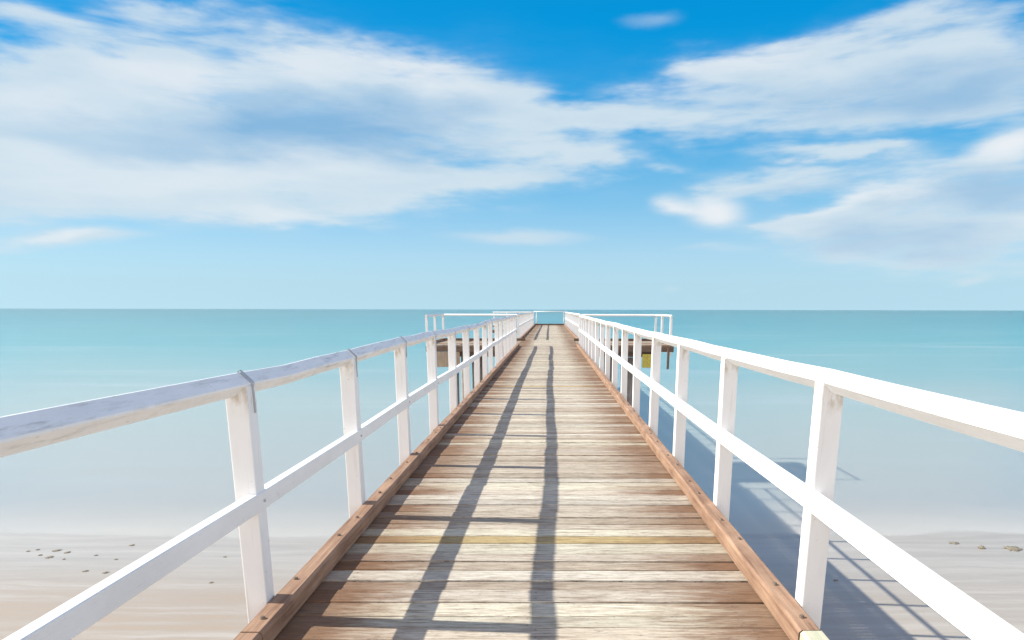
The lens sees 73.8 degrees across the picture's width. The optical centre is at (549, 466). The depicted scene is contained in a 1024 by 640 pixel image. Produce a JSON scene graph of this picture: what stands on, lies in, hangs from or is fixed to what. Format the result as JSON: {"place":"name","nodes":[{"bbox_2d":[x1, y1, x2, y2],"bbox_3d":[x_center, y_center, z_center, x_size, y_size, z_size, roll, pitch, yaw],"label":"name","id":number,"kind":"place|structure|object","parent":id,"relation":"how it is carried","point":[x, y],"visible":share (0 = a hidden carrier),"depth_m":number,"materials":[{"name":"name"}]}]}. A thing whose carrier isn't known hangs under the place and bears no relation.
{"place":"outdoors","nodes":[
{"label":"outdoors","id":0,"kind":"place"},
{"bbox_2d":[0,309,1023,537],"bbox_3d":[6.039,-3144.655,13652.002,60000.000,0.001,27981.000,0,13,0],"label":"sea","id":1,"kind":"structure","parent":0,"point":[169,475],"depth_m":48.37,"materials":[{"name":"liquid"}]},
{"bbox_2d":[0,531,1023,639],"bbox_3d":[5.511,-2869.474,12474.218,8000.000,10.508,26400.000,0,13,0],"label":"beach sand","id":2,"kind":"structure","parent":0,"point":[865,597],"depth_m":17.73,"materials":[{"name":"beige sand"}]},
{"bbox_2d":[233,324,828,639],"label":"pier","id":3,"kind":"structure","parent":2,"relation":"on","point":[539,483],"depth_m":4.20,"materials":[{"name":"brown wood"}]},
{"bbox_2d":[0,315,516,639],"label":"railing","id":4,"kind":"object","parent":3,"relation":"attached to","point":[245,513],"visible":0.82,"depth_m":2.95,"materials":[{"name":"wood"}]},
{"bbox_2d":[425,314,444,353],"bbox_3d":[-4.975,-5.817,29.756,0.109,1.680,4.500,0,13,0],"label":"railing","id":5,"kind":"object","parent":3,"relation":"attached to","point":[426,318],"visible":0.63,"depth_m":29.41,"materials":[{"name":"white wood"}]},
{"bbox_2d":[444,314,516,315],"bbox_3d":[-3.219,-6.292,31.851,3.387,1.681,0.102,0,13,0],"label":"railing","id":6,"kind":"object","parent":3,"relation":"attached to","point":[479,314],"visible":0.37,"depth_m":31.64,"materials":[{"name":"white wood"}]},
{"bbox_2d":[493,312,527,328],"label":"railing","id":7,"kind":"object","parent":3,"relation":"attached to","point":[506,313],"visible":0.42,"depth_m":61.23,"materials":[{"name":"white wood"}]},
{"bbox_2d":[517,312,533,337],"bbox_3d":[-1.480,-9.777,46.955,0.126,1.687,30.600,0,13,0],"label":"railing","id":8,"kind":"object","parent":3,"relation":"attached to","point":[525,322],"visible":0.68,"depth_m":38.92,"materials":[{"name":"white wood"}]},
{"bbox_2d":[534,311,564,323],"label":"railing","id":9,"kind":"object","parent":3,"relation":"on","point":[549,311],"visible":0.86,"depth_m":61.37,"materials":[{"name":"white wood"}]},
{"bbox_2d":[565,312,580,337],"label":"railing","id":10,"kind":"object","parent":3,"relation":"attached to","point":[572,322],"visible":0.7,"depth_m":41.02,"materials":[{"name":"white wood"}]},
{"bbox_2d":[582,314,654,315],"bbox_3d":[3.205,-6.314,31.998,3.422,1.672,0.097,0,13,0],"label":"railing","id":11,"kind":"object","parent":3,"relation":"attached to","point":[618,314],"visible":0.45,"depth_m":31.79,"materials":[{"name":"white wood"}]},
{"bbox_2d":[654,314,672,355],"bbox_3d":[4.981,-5.849,30.001,0.114,1.681,4.300,0,13,0],"label":"railing","id":12,"kind":"object","parent":3,"relation":"attached to","point":[662,316],"visible":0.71,"depth_m":29.96,"materials":[{"name":"white wood"}]},
{"bbox_2d":[579,315,1023,639],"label":"railing","id":13,"kind":"object","parent":3,"relation":"attached to","point":[956,607],"visible":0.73,"depth_m":2.98,"materials":[{"name":"white wood"}]},
{"bbox_2d":[1004,546,1022,550],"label":"seaweed clump","id":14,"kind":"object","parent":2,"relation":"on","point":[1014,548],"visible":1,"depth_m":20.27,"materials":[{"name":"beige plant"}]},
{"bbox_2d":[0,0,1023,310],"label":"sky","id":15,"kind":"structure","parent":0,"point":[155,154],"materials":[{"name":"blue"}]}
]}

